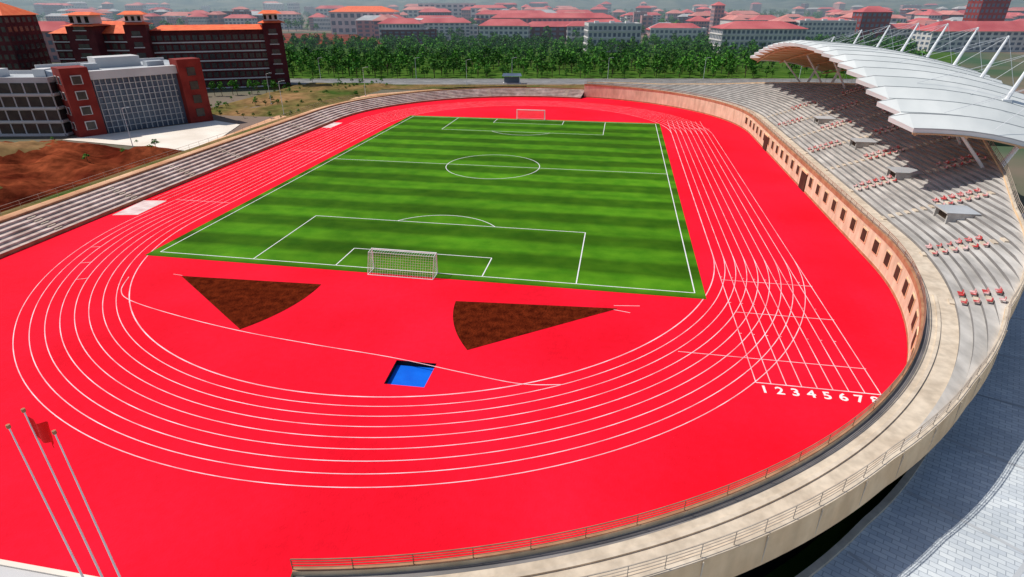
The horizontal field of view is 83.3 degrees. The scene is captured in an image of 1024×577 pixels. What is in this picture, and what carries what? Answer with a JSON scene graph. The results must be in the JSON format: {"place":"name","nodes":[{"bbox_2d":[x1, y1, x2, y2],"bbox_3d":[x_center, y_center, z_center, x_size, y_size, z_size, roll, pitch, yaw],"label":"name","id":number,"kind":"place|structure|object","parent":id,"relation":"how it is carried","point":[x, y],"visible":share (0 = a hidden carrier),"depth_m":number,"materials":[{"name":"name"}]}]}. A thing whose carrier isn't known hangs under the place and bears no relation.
{"place":"outdoors","nodes":[
{"label":"outdoors","id":0,"kind":"place"},
{"bbox_2d":[0,566,58,576],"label":"pavement","id":1,"kind":"structure","parent":0,"point":[8,572],"depth_m":32.45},
{"bbox_2d":[5,424,83,576],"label":"flagpole","id":2,"kind":"object","parent":1,"relation":"on","point":[8,426],"visible":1,"depth_m":25.87,"materials":[{"name":"white metal"}]},
{"bbox_2d":[0,559,96,576],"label":"kerb","id":3,"kind":"structure","parent":1,"relation":"on","point":[34,568],"depth_m":32.55,"materials":[{"name":"concrete"}]},
{"bbox_2d":[20,408,103,576],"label":"flagpole","id":4,"kind":"object","parent":1,"relation":"on","point":[41,431],"visible":1,"depth_m":25.49,"materials":[{"name":"white metal"}]},
{"bbox_2d":[51,429,120,576],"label":"flagpole","id":5,"kind":"object","parent":1,"relation":"on","point":[54,431],"visible":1,"depth_m":26.21,"materials":[{"name":"white metal"}]},
{"bbox_2d":[0,140,181,211],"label":"earth bank","id":6,"kind":"structure","parent":0,"point":[31,168],"depth_m":105.71,"materials":[{"name":"soil"}]},
{"bbox_2d":[0,54,213,136],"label":"glazed teaching building","id":7,"kind":"structure","parent":0,"point":[93,95],"depth_m":139.41,"materials":[{"name":"grey glass"}]},
{"bbox_2d":[0,86,583,215],"bbox_3d":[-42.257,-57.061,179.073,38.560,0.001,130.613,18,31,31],"label":"dirt track","id":8,"kind":"structure","parent":0,"point":[276,117],"depth_m":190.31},
{"bbox_2d":[211,83,393,116],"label":"scrub field","id":9,"kind":"structure","parent":0,"point":[294,99],"depth_m":185.46,"materials":[{"name":"soil"}]},
{"bbox_2d":[283,33,381,43],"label":"bare earth","id":10,"kind":"structure","parent":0,"point":[287,36],"depth_m":531.65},
{"bbox_2d":[0,97,906,576],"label":"running track","id":11,"kind":"structure","parent":0,"point":[156,519],"depth_m":48.30,"materials":[{"name":"rubber"}]},
{"bbox_2d":[113,122,340,214],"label":"sand pit","id":12,"kind":"object","parent":11,"relation":"on","point":[140,207],"visible":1,"depth_m":90.89,"materials":[{"name":"sand"}]},
{"bbox_2d":[182,276,320,328],"bbox_3d":[-31.133,1.202,62.162,17.199,0.001,10.759,5,27,9],"label":"throwing sector","id":13,"kind":"object","parent":11,"relation":"on","point":[240,303],"visible":1,"depth_m":63.04,"materials":[{"name":"soil"}]},
{"bbox_2d":[384,360,435,386],"bbox_3d":[-8.851,7.591,50.017,3.700,0.550,3.700,5,27,9],"label":"water jump pit","id":14,"kind":"object","parent":11,"relation":"in","point":[408,373],"visible":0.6,"depth_m":50.59,"materials":[{"name":"liquid"}]},
{"bbox_2d":[146,115,705,298],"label":"football turf","id":15,"kind":"structure","parent":11,"relation":"on","point":[623,217],"depth_m":87.90,"materials":[{"name":"plant"}]},
{"bbox_2d":[367,248,437,279],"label":"football goal","id":16,"kind":"object","parent":15,"relation":"on","point":[425,266],"visible":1,"depth_m":67.21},
{"bbox_2d":[160,116,694,292],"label":"pitch markings","id":17,"kind":"object","parent":15,"relation":"on","point":[471,225],"visible":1,"depth_m":78.53,"materials":[{"name":"white paint"}]},
{"bbox_2d":[516,109,544,119],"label":"football goal","id":18,"kind":"object","parent":15,"relation":"on","point":[526,114],"visible":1,"depth_m":157.16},
{"bbox_2d":[12,101,880,487],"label":"lane markings","id":19,"kind":"object","parent":11,"relation":"on","point":[448,369],"visible":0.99,"depth_m":50.23,"materials":[{"name":"paint"}]},
{"bbox_2d":[453,301,616,349],"bbox_3d":[1.263,2.014,60.532,17.200,0.001,9.460,-13,29,-25],"label":"throwing sector","id":20,"kind":"object","parent":11,"relation":"on","point":[477,324],"visible":1,"depth_m":58.46,"materials":[{"name":"soil"}]},
{"bbox_2d":[762,385,876,402],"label":"lane numbers","id":21,"kind":"object","parent":11,"relation":"on","point":[841,396],"visible":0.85,"depth_m":47.16,"materials":[{"name":"white paint"}]},
{"bbox_2d":[0,0,1023,13],"bbox_3d":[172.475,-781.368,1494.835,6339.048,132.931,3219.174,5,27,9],"label":"hills","id":22,"kind":"structure","parent":0,"point":[628,5],"depth_m":1791.33,"materials":[{"name":"plant"}]},
{"bbox_2d":[0,13,1023,150],"bbox_3d":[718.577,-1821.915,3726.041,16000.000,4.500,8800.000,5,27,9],"label":"terrain","id":23,"kind":"structure","parent":0,"point":[995,71],"depth_m":211.85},
{"bbox_2d":[0,2,51,69],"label":"slab block","id":24,"kind":"structure","parent":23,"relation":"on","point":[22,45],"depth_m":234.82,"materials":[{"name":"brown brick"}]},
{"bbox_2d":[33,3,44,14],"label":"campus building","id":25,"kind":"structure","parent":23,"relation":"on","point":[38,7],"depth_m":1363.46,"materials":[{"name":"grey concrete"}]},
{"bbox_2d":[42,3,62,14],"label":"campus building","id":26,"kind":"structure","parent":23,"relation":"on","point":[49,8],"depth_m":1174.40,"materials":[{"name":"grey concrete"}]},
{"bbox_2d":[38,21,69,61],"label":"lecture hall","id":27,"kind":"structure","parent":23,"relation":"on","point":[47,27],"depth_m":304.73,"materials":[{"name":"red tile"}]},
{"bbox_2d":[45,13,69,22],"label":"campus building","id":28,"kind":"structure","parent":23,"relation":"on","point":[55,17],"depth_m":699.70,"materials":[{"name":"grey concrete"}]},
{"bbox_2d":[67,2,87,8],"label":"campus building","id":29,"kind":"structure","parent":23,"relation":"on","point":[80,5],"depth_m":1337.14,"materials":[{"name":"grey concrete"}]},
{"bbox_2d":[62,12,109,61],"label":"tower","id":30,"kind":"structure","parent":23,"relation":"on","point":[84,30],"depth_m":236.12,"materials":[{"name":"brick"}]},
{"bbox_2d":[50,21,129,62],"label":"lecture hall","id":31,"kind":"structure","parent":23,"relation":"on","point":[115,39],"depth_m":241.70,"materials":[{"name":"brown brick"}]},
{"bbox_2d":[96,10,114,20],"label":"campus building","id":32,"kind":"structure","parent":23,"relation":"on","point":[109,15],"depth_m":814.16,"materials":[{"name":"grey concrete"}]},
{"bbox_2d":[124,4,143,11],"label":"campus building","id":33,"kind":"structure","parent":23,"relation":"on","point":[133,7],"depth_m":1164.28,"materials":[{"name":"grey concrete"}]},
{"bbox_2d":[63,121,239,150],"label":"forecourt","id":34,"kind":"structure","parent":23,"relation":"on","point":[176,136],"depth_m":137.41,"materials":[{"name":"concrete"}]},
{"bbox_2d":[143,13,162,27],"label":"campus building","id":35,"kind":"structure","parent":23,"relation":"on","point":[154,18],"depth_m":611.54,"materials":[{"name":"red"}]},
{"bbox_2d":[161,12,188,24],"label":"campus building","id":36,"kind":"structure","parent":23,"relation":"on","point":[172,14],"depth_m":702.66,"materials":[{"name":"red tile"}]},
{"bbox_2d":[166,16,188,24],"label":"campus building","id":37,"kind":"structure","parent":23,"relation":"on","point":[172,20],"depth_m":661.49,"materials":[{"name":"grey concrete"}]},
{"bbox_2d":[186,12,209,24],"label":"campus building","id":38,"kind":"structure","parent":23,"relation":"on","point":[197,18],"depth_m":597.41,"materials":[{"name":"grey concrete"}]},
{"bbox_2d":[117,10,290,89],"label":"dormitory with pavilions","id":39,"kind":"object","parent":23,"relation":"on","point":[241,54],"visible":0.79,"depth_m":208.05,"materials":[{"name":"brown brick"}]},
{"bbox_2d":[206,11,226,24],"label":"campus building","id":40,"kind":"structure","parent":23,"relation":"on","point":[216,17],"depth_m":607.23,"materials":[{"name":"grey concrete"}]},
{"bbox_2d":[209,10,251,15],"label":"campus building","id":41,"kind":"structure","parent":23,"relation":"on","point":[229,12],"depth_m":645.80,"materials":[{"name":"grey concrete"}]},
{"bbox_2d":[224,14,257,23],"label":"campus building","id":42,"kind":"structure","parent":23,"relation":"on","point":[237,19],"depth_m":607.73,"materials":[{"name":"grey concrete"}]},
{"bbox_2d":[251,11,263,24],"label":"campus building","id":43,"kind":"structure","parent":23,"relation":"on","point":[258,16],"depth_m":668.50,"materials":[{"name":"grey concrete"}]},
{"bbox_2d":[264,3,284,10],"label":"campus building","id":44,"kind":"structure","parent":23,"relation":"on","point":[274,6],"depth_m":1510.14,"materials":[{"name":"grey concrete"}]},
{"bbox_2d":[277,11,302,28],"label":"campus building","id":45,"kind":"structure","parent":23,"relation":"on","point":[286,15],"depth_m":666.49,"materials":[{"name":"grey concrete"}]},
{"bbox_2d":[0,87,583,257],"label":"terrace steps","id":46,"kind":"structure","parent":23,"relation":"on","point":[24,228],"depth_m":106.02,"materials":[{"name":"concrete"}]},
{"bbox_2d":[0,83,583,215],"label":"perimeter fence","id":47,"kind":"object","parent":46,"relation":"on","point":[231,135],"visible":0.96,"depth_m":119.29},
{"bbox_2d":[287,2,300,12],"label":"campus building","id":48,"kind":"structure","parent":23,"relation":"on","point":[291,6],"depth_m":1340.00,"materials":[{"name":"grey concrete"}]},
{"bbox_2d":[309,13,327,29],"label":"campus building","id":49,"kind":"structure","parent":23,"relation":"on","point":[311,22],"depth_m":644.62,"materials":[{"name":"red tile"}]},
{"bbox_2d":[313,16,330,30],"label":"campus building","id":50,"kind":"structure","parent":23,"relation":"on","point":[323,23],"depth_m":642.70,"materials":[{"name":"grey concrete"}]},
{"bbox_2d":[315,5,344,15],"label":"campus building","id":51,"kind":"structure","parent":23,"relation":"on","point":[324,10],"depth_m":867.23,"materials":[{"name":"pink tile"}]},
{"bbox_2d":[329,6,399,33],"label":"campus hall","id":52,"kind":"structure","parent":23,"relation":"on","point":[342,20],"depth_m":562.80,"materials":[{"name":"white concrete"}]},
{"bbox_2d":[356,15,396,36],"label":"campus building","id":53,"kind":"structure","parent":23,"relation":"on","point":[364,24],"depth_m":517.83,"materials":[{"name":"grey concrete"}]},
{"bbox_2d":[372,14,395,38],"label":"campus building","id":54,"kind":"structure","parent":23,"relation":"on","point":[375,24],"depth_m":479.34,"materials":[{"name":"red tile"}]},
{"bbox_2d":[377,18,423,36],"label":"campus building","id":55,"kind":"structure","parent":23,"relation":"on","point":[400,24],"depth_m":438.12,"materials":[{"name":"red tile"}]},
{"bbox_2d":[381,28,436,43],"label":"campus building","id":56,"kind":"structure","parent":23,"relation":"on","point":[431,33],"depth_m":437.07,"materials":[{"name":"grey glass"}]},
{"bbox_2d":[50,67,774,160],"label":"shrubs","id":57,"kind":"object","parent":23,"relation":"on","point":[272,85],"visible":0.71,"depth_m":199.23,"materials":[{"name":"green plant"}]},
{"bbox_2d":[403,6,435,17],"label":"campus building","id":58,"kind":"structure","parent":23,"relation":"on","point":[412,12],"depth_m":789.98,"materials":[{"name":"grey concrete"}]},
{"bbox_2d":[258,85,583,88],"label":"verge","id":59,"kind":"structure","parent":23,"relation":"on","point":[444,86],"depth_m":218.35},
{"bbox_2d":[419,8,451,15],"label":"campus building","id":60,"kind":"structure","parent":23,"relation":"on","point":[434,11],"depth_m":696.37,"materials":[{"name":"red tile"}]},
{"bbox_2d":[416,15,456,17],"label":"campus building","id":61,"kind":"structure","parent":23,"relation":"on","point":[436,16],"depth_m":613.98,"materials":[{"name":"red tile"}]},
{"bbox_2d":[420,18,470,39],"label":"campus building","id":62,"kind":"structure","parent":23,"relation":"on","point":[443,24],"depth_m":483.41,"materials":[{"name":"grey concrete"}]},
{"bbox_2d":[418,2,475,17],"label":"campus hall","id":63,"kind":"structure","parent":23,"relation":"on","point":[455,9],"depth_m":808.19,"materials":[{"name":"grey concrete"}]},
{"bbox_2d":[461,7,470,20],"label":"campus building","id":64,"kind":"structure","parent":23,"relation":"on","point":[465,12],"depth_m":796.32,"materials":[{"name":"grey concrete"}]},
{"bbox_2d":[470,24,477,39],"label":"campus building","id":65,"kind":"structure","parent":23,"relation":"on","point":[474,30],"depth_m":486.80,"materials":[{"name":"grey concrete"}]},
{"bbox_2d":[471,5,506,23],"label":"campus building","id":66,"kind":"structure","parent":23,"relation":"on","point":[474,8],"depth_m":784.38,"materials":[{"name":"red tile"}]},
{"bbox_2d":[33,8,950,37],"bbox_3d":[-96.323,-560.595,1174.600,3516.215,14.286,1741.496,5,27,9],"label":"distant trees","id":67,"kind":"object","parent":23,"relation":"on","point":[818,14],"visible":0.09,"depth_m":766.04,"materials":[{"name":"green plant"}]},
{"bbox_2d":[478,19,529,43],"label":"campus building","id":68,"kind":"structure","parent":23,"relation":"on","point":[509,27],"depth_m":429.10,"materials":[{"name":"grey concrete"}]},
{"bbox_2d":[475,10,545,18],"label":"campus hall","id":69,"kind":"structure","parent":23,"relation":"on","point":[488,14],"depth_m":552.78,"materials":[{"name":"red tile"}]},
{"bbox_2d":[529,2,547,6],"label":"campus building","id":70,"kind":"structure","parent":23,"relation":"on","point":[537,4],"depth_m":1515.92,"materials":[{"name":"grey concrete"}]},
{"bbox_2d":[528,21,572,40],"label":"campus building","id":71,"kind":"structure","parent":23,"relation":"on","point":[558,29],"depth_m":464.87,"materials":[{"name":"grey concrete"}]},
{"bbox_2d":[491,13,613,22],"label":"campus hall","id":72,"kind":"structure","parent":23,"relation":"on","point":[527,17],"depth_m":471.63,"materials":[{"name":"red tile"}]},
{"bbox_2d":[555,10,592,12],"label":"campus building","id":73,"kind":"structure","parent":23,"relation":"on","point":[563,11],"depth_m":664.96,"materials":[{"name":"red tile"}]},
{"bbox_2d":[566,21,600,42],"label":"campus building","id":74,"kind":"structure","parent":23,"relation":"on","point":[577,25],"depth_m":447.81,"materials":[{"name":"paint"}]},
{"bbox_2d":[590,7,607,14],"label":"campus building","id":75,"kind":"structure","parent":23,"relation":"on","point":[599,10],"depth_m":973.97,"materials":[{"name":"grey"}]},
{"bbox_2d":[583,21,641,51],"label":"building","id":76,"kind":"structure","parent":23,"relation":"on","point":[596,31],"depth_m":361.48,"materials":[{"name":"paint"}]},
{"bbox_2d":[632,11,646,22],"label":"campus building","id":77,"kind":"structure","parent":23,"relation":"on","point":[637,15],"depth_m":700.18,"materials":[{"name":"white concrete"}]},
{"bbox_2d":[624,12,660,24],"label":"campus building","id":78,"kind":"structure","parent":23,"relation":"on","point":[655,15],"depth_m":727.97,"materials":[{"name":"grey concrete"}]},
{"bbox_2d":[636,6,651,11],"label":"campus building","id":79,"kind":"structure","parent":23,"relation":"on","point":[644,8],"depth_m":869.60,"materials":[{"name":"red tile"}]},
{"bbox_2d":[640,14,652,34],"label":"campus building","id":80,"kind":"structure","parent":23,"relation":"on","point":[646,20],"depth_m":559.02,"materials":[{"name":"grey concrete"}]},
{"bbox_2d":[645,23,700,41],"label":"roof","id":81,"kind":"structure","parent":23,"relation":"on","point":[675,25],"depth_m":431.97,"materials":[{"name":"red tile"}]},
{"bbox_2d":[665,10,683,21],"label":"campus building","id":82,"kind":"structure","parent":23,"relation":"on","point":[675,13],"depth_m":792.69,"materials":[{"name":"red tile"}]},
{"bbox_2d":[648,27,706,44],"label":"campus building","id":83,"kind":"structure","parent":23,"relation":"on","point":[664,33],"depth_m":427.05,"materials":[{"name":"paint"}]},
{"bbox_2d":[685,16,709,35],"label":"campus building","id":84,"kind":"structure","parent":23,"relation":"on","point":[699,21],"depth_m":493.34,"materials":[{"name":"red tile"}]},
{"bbox_2d":[687,12,710,18],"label":"campus building","id":85,"kind":"structure","parent":23,"relation":"on","point":[705,15],"depth_m":650.19,"materials":[{"name":"red tile"}]},
{"bbox_2d":[708,2,724,34],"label":"office tower","id":86,"kind":"structure","parent":23,"relation":"on","point":[717,11],"depth_m":506.44,"materials":[{"name":"red"}]},
{"bbox_2d":[719,15,746,24],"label":"campus building","id":87,"kind":"structure","parent":23,"relation":"on","point":[727,19],"depth_m":486.87,"materials":[{"name":"red tile"}]},
{"bbox_2d":[726,11,759,14],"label":"campus building","id":88,"kind":"structure","parent":23,"relation":"on","point":[745,12],"depth_m":715.97,"materials":[{"name":"red tile"}]},
{"bbox_2d":[750,2,761,13],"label":"campus building","id":89,"kind":"structure","parent":23,"relation":"on","point":[755,6],"depth_m":1526.98,"materials":[{"name":"grey concrete"}]},
{"bbox_2d":[709,21,807,53],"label":"campus hall","id":90,"kind":"structure","parent":23,"relation":"on","point":[739,33],"depth_m":353.38,"materials":[{"name":"paint"}]},
{"bbox_2d":[747,15,776,20],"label":"campus building","id":91,"kind":"structure","parent":23,"relation":"on","point":[763,17],"depth_m":549.99,"materials":[{"name":"red tile"}]},
{"bbox_2d":[770,16,797,24],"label":"campus building","id":92,"kind":"structure","parent":23,"relation":"on","point":[786,19],"depth_m":429.60,"materials":[{"name":"red tile"}]},
{"bbox_2d":[792,6,804,15],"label":"campus building","id":93,"kind":"structure","parent":23,"relation":"on","point":[799,10],"depth_m":1007.56,"materials":[{"name":"grey concrete"}]},
{"bbox_2d":[796,19,856,42],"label":"campus building","id":94,"kind":"structure","parent":23,"relation":"on","point":[825,27],"depth_m":424.57,"materials":[{"name":"grey concrete"}]},
{"bbox_2d":[833,2,845,10],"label":"campus building","id":95,"kind":"structure","parent":23,"relation":"on","point":[839,5],"depth_m":1517.77,"materials":[{"name":"grey concrete"}]},
{"bbox_2d":[851,6,892,43],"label":"office tower","id":96,"kind":"structure","parent":23,"relation":"on","point":[870,18],"depth_m":427.15,"materials":[{"name":"red brick"}]},
{"bbox_2d":[887,24,922,42],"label":"campus building","id":97,"kind":"structure","parent":23,"relation":"on","point":[905,30],"depth_m":433.10,"materials":[{"name":"paint"}]},
{"bbox_2d":[899,4,921,11],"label":"campus building","id":98,"kind":"structure","parent":23,"relation":"on","point":[916,6],"depth_m":1353.79,"materials":[{"name":"grey concrete"}]},
{"bbox_2d":[906,10,922,20],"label":"campus building","id":99,"kind":"structure","parent":23,"relation":"on","point":[910,15],"depth_m":704.75,"materials":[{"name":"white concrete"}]},
{"bbox_2d":[914,10,941,19],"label":"campus building","id":100,"kind":"structure","parent":23,"relation":"on","point":[932,14],"depth_m":613.40,"materials":[{"name":"red tile"}]},
{"bbox_2d":[938,10,963,19],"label":"campus building","id":101,"kind":"structure","parent":23,"relation":"on","point":[946,14],"depth_m":601.47,"materials":[{"name":"red tile"}]},
{"bbox_2d":[911,21,1023,51],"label":"campus hall","id":102,"kind":"structure","parent":23,"relation":"on","point":[995,30],"depth_m":368.71,"materials":[{"name":"white concrete"}]},
{"bbox_2d":[962,0,1010,20],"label":"office tower","id":103,"kind":"structure","parent":23,"relation":"on","point":[986,10],"depth_m":388.33,"materials":[{"name":"red brick"}]},
{"bbox_2d":[290,79,855,84],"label":"road","id":104,"kind":"structure","parent":0,"point":[471,81],"depth_m":232.12,"materials":[{"name":"asphalt"}]},
{"bbox_2d":[502,73,521,83],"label":"scoreboard shelter","id":105,"kind":"object","parent":104,"relation":"on","point":[511,80],"visible":0.98,"depth_m":224.43,"materials":[{"name":"white metal"}]},
{"bbox_2d":[284,44,960,78],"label":"grove lawn","id":106,"kind":"structure","parent":0,"point":[780,71],"depth_m":258.06,"materials":[{"name":"plant"}]},
{"bbox_2d":[283,31,927,77],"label":"tree grove","id":107,"kind":"object","parent":106,"relation":"on","point":[683,55],"visible":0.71,"depth_m":291.74,"materials":[{"name":"green plant"}]},
{"bbox_2d":[812,213,1023,576],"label":"plaza","id":108,"kind":"structure","parent":0,"point":[904,533],"depth_m":38.53,"materials":[{"name":"tile"}]},
{"bbox_2d":[847,318,1023,576],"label":"paving bands","id":109,"kind":"object","parent":108,"relation":"on","point":[1019,571],"visible":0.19,"depth_m":37.54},
{"bbox_2d":[991,146,1023,212],"bbox_3d":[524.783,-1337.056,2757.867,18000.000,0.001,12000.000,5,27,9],"label":"ground","id":110,"kind":"structure","parent":0,"point":[1015,163],"depth_m":128.48,"materials":[{"name":"concrete"}]},
{"bbox_2d":[290,23,1023,576],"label":"grandstand","id":111,"kind":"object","parent":110,"relation":"on","point":[930,228],"depth_m":60.62},
{"bbox_2d":[764,470,907,576],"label":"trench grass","id":112,"kind":"structure","parent":110,"relation":"on","point":[812,553],"depth_m":39.65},
{"bbox_2d":[795,451,929,576],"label":"retaining kerb","id":113,"kind":"structure","parent":110,"relation":"on","point":[843,543],"depth_m":36.60,"materials":[{"name":"concrete"}]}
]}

